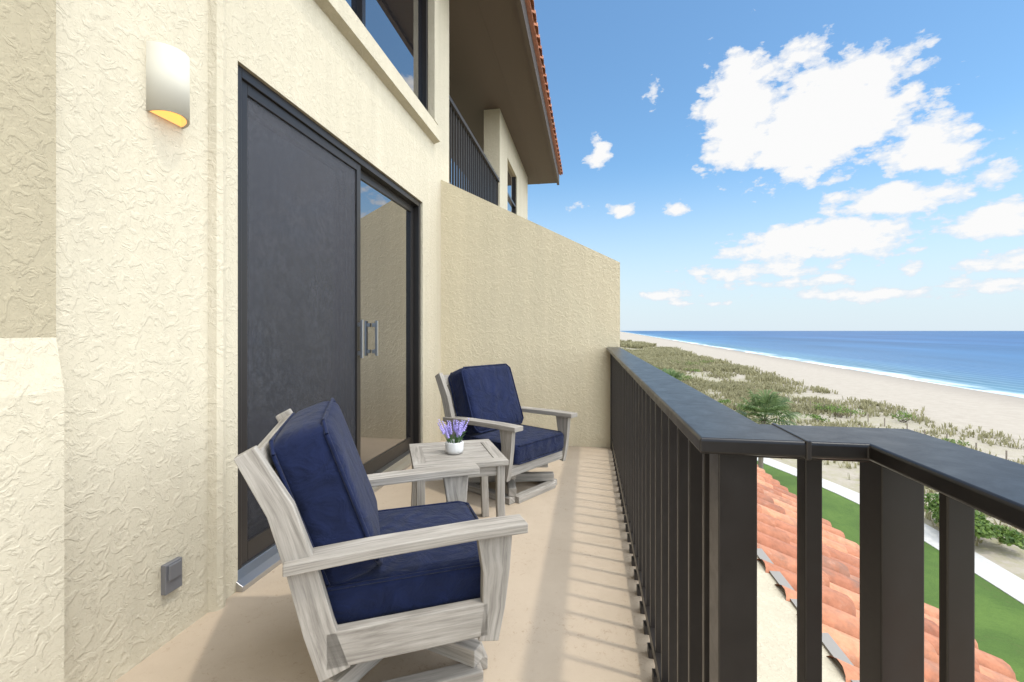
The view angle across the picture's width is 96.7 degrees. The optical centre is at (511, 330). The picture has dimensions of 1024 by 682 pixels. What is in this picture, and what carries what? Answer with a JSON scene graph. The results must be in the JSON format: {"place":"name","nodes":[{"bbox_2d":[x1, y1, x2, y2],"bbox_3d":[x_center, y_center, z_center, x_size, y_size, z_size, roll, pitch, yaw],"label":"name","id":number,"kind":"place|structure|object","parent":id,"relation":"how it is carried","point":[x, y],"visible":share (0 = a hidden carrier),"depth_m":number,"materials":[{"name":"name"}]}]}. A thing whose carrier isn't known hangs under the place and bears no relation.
{"place":"outdoors","nodes":[
{"label":"outdoors","id":0,"kind":"place"},
{"bbox_2d":[269,398,479,590],"bbox_3d":[-0.471,0.606,1.745,0.743,0.650,0.591,0,0,-18],"label":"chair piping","id":1,"kind":"object","parent":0,"point":[379,562],"visible":0.36,"depth_m":1.44,"materials":[{"name":"blue fabric"}]},
{"bbox_2d":[448,363,562,464],"bbox_3d":[-0.053,0.606,3.591,0.743,0.650,0.590,0,0,42],"label":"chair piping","id":2,"kind":"object","parent":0,"point":[519,423],"visible":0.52,"depth_m":3.50,"materials":[{"name":"blue fabric"}]},
{"bbox_2d":[451,0,1023,330],"label":"sky","id":3,"kind":"structure","parent":0,"point":[743,165],"materials":[{"name":"blue"}]},
{"bbox_2d":[757,557,845,681],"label":"lower building wall","id":4,"kind":"structure","parent":0,"point":[776,636],"depth_m":2.44,"materials":[{"name":"beige paint"}]},
{"bbox_2d":[620,331,1023,579],"bbox_3d":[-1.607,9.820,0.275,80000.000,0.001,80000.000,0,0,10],"label":"sand ground","id":5,"kind":"structure","parent":0,"point":[962,408],"depth_m":61.44,"materials":[{"name":"beige sand"}]},
{"bbox_2d":[680,375,691,381],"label":"dune shrub leaves","id":6,"kind":"object","parent":5,"relation":"on","point":[686,376],"depth_m":86.44,"materials":[{"name":"green plant"}]},
{"bbox_2d":[718,399,730,404],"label":"dune shrub leaves","id":7,"kind":"object","parent":5,"relation":"on","point":[722,401],"depth_m":59.68,"materials":[{"name":"green plant"}]},
{"bbox_2d":[733,402,752,412],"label":"dune shrub leaves","id":8,"kind":"object","parent":5,"relation":"on","point":[741,406],"depth_m":54.11,"materials":[{"name":"green plant"}]},
{"bbox_2d":[805,414,829,421],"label":"dune shrub leaves","id":9,"kind":"object","parent":5,"relation":"on","point":[816,416],"depth_m":49.34,"materials":[{"name":"green plant"}]},
{"bbox_2d":[620,339,1023,545],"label":"dune grass","id":10,"kind":"structure","parent":5,"relation":"on","point":[662,357],"depth_m":71.81,"materials":[{"name":"green plant"}]},
{"bbox_2d":[812,402,837,409],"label":"dune shrub leaves","id":11,"kind":"object","parent":5,"relation":"on","point":[825,407],"depth_m":55.08,"materials":[{"name":"green plant"}]},
{"bbox_2d":[828,404,863,417],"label":"dune shrub leaves","id":12,"kind":"object","parent":5,"relation":"on","point":[839,410],"depth_m":51.43,"materials":[{"name":"green plant"}]},
{"bbox_2d":[711,373,1006,458],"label":"dune fence posts","id":13,"kind":"object","parent":5,"relation":"on","point":[884,421],"visible":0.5,"depth_m":46.60,"materials":[{"name":"brown wood"}]},
{"bbox_2d":[889,410,916,422],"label":"dune shrub leaves","id":14,"kind":"object","parent":5,"relation":"on","point":[906,415],"depth_m":48.95,"materials":[{"name":"green plant"}]},
{"bbox_2d":[942,438,969,446],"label":"dune shrub leaves","id":15,"kind":"object","parent":5,"relation":"on","point":[959,441],"depth_m":37.58,"materials":[{"name":"green plant"}]},
{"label":"hedge stems","id":16,"kind":"object","parent":5,"relation":"on","visible":0},
{"bbox_2d":[924,493,1023,549],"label":"hedge leaves","id":17,"kind":"object","parent":16,"relation":"on","point":[984,528],"visible":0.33,"depth_m":20.27,"materials":[{"name":"green plant"}]},
{"bbox_2d":[621,331,1023,397],"bbox_3d":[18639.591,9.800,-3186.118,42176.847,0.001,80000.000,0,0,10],"label":"ocean water","id":18,"kind":"structure","parent":0,"point":[989,361],"depth_m":225.95,"materials":[{"name":"blue liquid"}]},
{"bbox_2d":[757,461,1023,681],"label":"lawn ground","id":19,"kind":"structure","parent":0,"point":[999,623],"depth_m":16.66,"materials":[{"name":"green plant"}]},
{"bbox_2d":[0,0,527,681],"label":"building wall","id":20,"kind":"structure","parent":19,"relation":"on","point":[118,438],"depth_m":1.72,"materials":[{"name":"beige paint"}]},
{"bbox_2d":[0,0,55,337],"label":"pier wall","id":21,"kind":"structure","parent":20,"relation":"attached to","point":[27,168],"depth_m":1.30,"materials":[{"name":"paint"}]},
{"bbox_2d":[146,41,189,128],"bbox_3d":[-1.312,-0.950,1.766,0.078,0.260,0.156,0,0,10],"label":"wall sconce","id":22,"kind":"object","parent":20,"relation":"attached to","point":[167,82],"depth_m":1.72,"materials":[{"name":"beige ceramic"}]},
{"bbox_2d":[161,557,181,595],"bbox_3d":[-1.333,0.963,1.788,0.030,0.115,0.075,0,0,10],"label":"outlet cover","id":23,"kind":"object","parent":20,"relation":"attached to","point":[171,575],"visible":1,"depth_m":1.77,"materials":[{"name":"grey plastic"}]},
{"bbox_2d":[238,65,420,569],"bbox_3d":[-1.167,-0.055,3.334,0.125,2.430,2.400,0,0,10],"label":"door frame","id":24,"kind":"object","parent":20,"relation":"attached to","point":[255,89],"visible":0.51,"depth_m":2.89,"materials":[{"name":"black metal"}]},
{"bbox_2d":[247,96,354,539],"bbox_3d":[-1.229,-0.062,2.777,0.004,2.205,1.070,0,0,10],"label":"screen door","id":25,"kind":"structure","parent":24,"relation":"in","point":[300,271],"depth_m":2.62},
{"bbox_2d":[358,320,377,357],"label":"door handles","id":26,"kind":"object","parent":24,"relation":"attached to","point":[361,326],"depth_m":3.32,"materials":[{"name":"silver metal"}]},
{"bbox_2d":[361,180,409,464],"bbox_3d":[-1.196,-0.060,3.339,0.048,2.180,2.160,0,0,10],"label":"door glass","id":27,"kind":"object","parent":24,"relation":"in","point":[385,304],"visible":0.32,"depth_m":3.86,"materials":[{"name":"clear glass"}]},
{"bbox_2d":[357,0,515,213],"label":"window frames","id":28,"kind":"structure","parent":20,"relation":"attached to","point":[361,10],"depth_m":4.67,"materials":[{"name":"brown metal"}]},
{"bbox_2d":[346,0,513,212],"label":"window glass","id":29,"kind":"object","parent":28,"relation":"in","point":[394,28],"visible":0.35,"depth_m":4.18,"materials":[{"name":"blue glass"}]},
{"bbox_2d":[449,95,499,205],"bbox_3d":[-0.521,-2.255,6.866,0.080,1.050,3.060,0,0,10],"label":"neighbour railing","id":30,"kind":"object","parent":20,"relation":"on","point":[479,177],"visible":0.56,"depth_m":6.32,"materials":[{"name":"brown metal"}]},
{"bbox_2d":[449,0,558,184],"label":"roof soffit","id":31,"kind":"structure","parent":20,"relation":"on","point":[492,61],"depth_m":7.33,"materials":[{"name":"brown"}]},
{"bbox_2d":[525,0,562,174],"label":"roof tiles","id":32,"kind":"object","parent":31,"relation":"on","point":[531,13],"visible":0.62,"depth_m":7.62,"materials":[{"name":"tile"}]},
{"bbox_2d":[758,417,768,468],"bbox_3d":[16.412,7.732,29.746,0.777,4.178,0.578,0,0,-31],"label":"palm trunk","id":33,"kind":"object","parent":19,"relation":"on","point":[760,462],"visible":0.3,"depth_m":29.61,"materials":[{"name":"brown"}]},
{"bbox_2d":[734,389,808,424],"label":"palm fronds","id":34,"kind":"object","parent":33,"relation":"attached to","point":[777,404],"visible":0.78,"depth_m":29.45,"materials":[{"name":"green plant"}]},
{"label":"palm trunk","id":35,"kind":"object","parent":19,"relation":"on","visible":0},
{"bbox_2d":[661,368,684,380],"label":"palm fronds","id":36,"kind":"object","parent":35,"relation":"on","point":[674,373],"visible":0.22,"depth_m":55.39,"materials":[{"name":"green plant"}]},
{"bbox_2d":[757,457,1023,603],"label":"walkway path","id":37,"kind":"structure","parent":0,"point":[1002,579],"depth_m":19.19,"materials":[{"name":"concrete"}]},
{"bbox_3d":[3.674,6.249,12.561,2.330,7.141,42.000,0,0,10],"label":"lower storey wall","id":38,"kind":"object","parent":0,"visible":0},
{"bbox_3d":[4.359,2.364,12.443,1.940,1.129,42.000,0,0,10],"label":"roof","id":39,"kind":"object","parent":38,"relation":"on","visible":0},
{"bbox_2d":[757,548,859,681],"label":"tile mortar","id":40,"kind":"object","parent":39,"relation":"on","point":[831,646],"depth_m":2.53,"materials":[{"name":"grey"}]},
{"bbox_2d":[757,464,1018,681],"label":"barrel tiles","id":41,"kind":"object","parent":39,"relation":"on","point":[776,522],"visible":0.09,"depth_m":3.62,"materials":[{"name":"tile"}]},
{"bbox_3d":[1.356,1.796,11.942,2.508,0.648,36.000,0,0,10],"label":"slab edge wall","id":42,"kind":"object","parent":39,"relation":"attached to","visible":0},
{"bbox_2d":[114,441,654,681],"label":"balcony floor","id":43,"kind":"structure","parent":42,"relation":"on","point":[572,611],"depth_m":1.94,"materials":[{"name":"beige concrete"}]},
{"bbox_2d":[236,450,411,591],"bbox_3d":[-1.148,1.180,3.331,0.195,0.080,2.420,0,0,10],"label":"door threshold","id":44,"kind":"object","parent":43,"relation":"on","point":[255,569],"depth_m":2.31,"materials":[{"name":"silver metal"}]},
{"bbox_2d":[234,401,527,681],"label":"chair frame","id":45,"kind":"object","parent":43,"relation":"on","point":[354,634],"visible":0.94,"depth_m":1.45,"materials":[{"name":"white wood"}]},
{"bbox_2d":[409,439,508,516],"bbox_3d":[-0.337,0.970,2.716,0.520,0.501,0.520,0,0,-15],"label":"side table","id":46,"kind":"object","parent":43,"relation":"on","point":[487,457],"visible":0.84,"depth_m":2.58,"materials":[{"name":"grey wood"}]},
{"bbox_2d":[445,439,463,453],"bbox_3d":[-0.341,0.688,2.696,0.108,0.065,0.108,0,0,10],"label":"flower pot","id":47,"kind":"object","parent":46,"relation":"on","point":[454,448],"visible":0.84,"depth_m":2.65,"materials":[{"name":"white ceramic"}]},
{"bbox_2d":[438,418,468,442],"bbox_3d":[-0.345,0.594,2.691,0.170,0.148,0.146,0,0,10],"label":"lavender","id":48,"kind":"object","parent":47,"relation":"in","point":[447,432],"depth_m":2.67,"materials":[{"name":"purple plant"}]},
{"bbox_2d":[435,365,576,504],"bbox_3d":[-0.058,0.752,3.595,0.872,0.936,0.749,0,0,42],"label":"chair frame","id":49,"kind":"object","parent":43,"relation":"on","point":[492,397],"visible":0.77,"depth_m":3.52,"materials":[{"name":"grey wood"}]},
{"bbox_2d":[441,180,619,447],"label":"privacy wall","id":50,"kind":"structure","parent":43,"relation":"on","point":[534,307],"depth_m":4.88,"materials":[{"name":"paint"}]},
{"bbox_2d":[607,347,1023,681],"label":"balcony railing","id":51,"kind":"object","parent":43,"relation":"on","point":[684,456],"visible":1,"depth_m":0.75,"materials":[{"name":"brown metal"}]}
]}

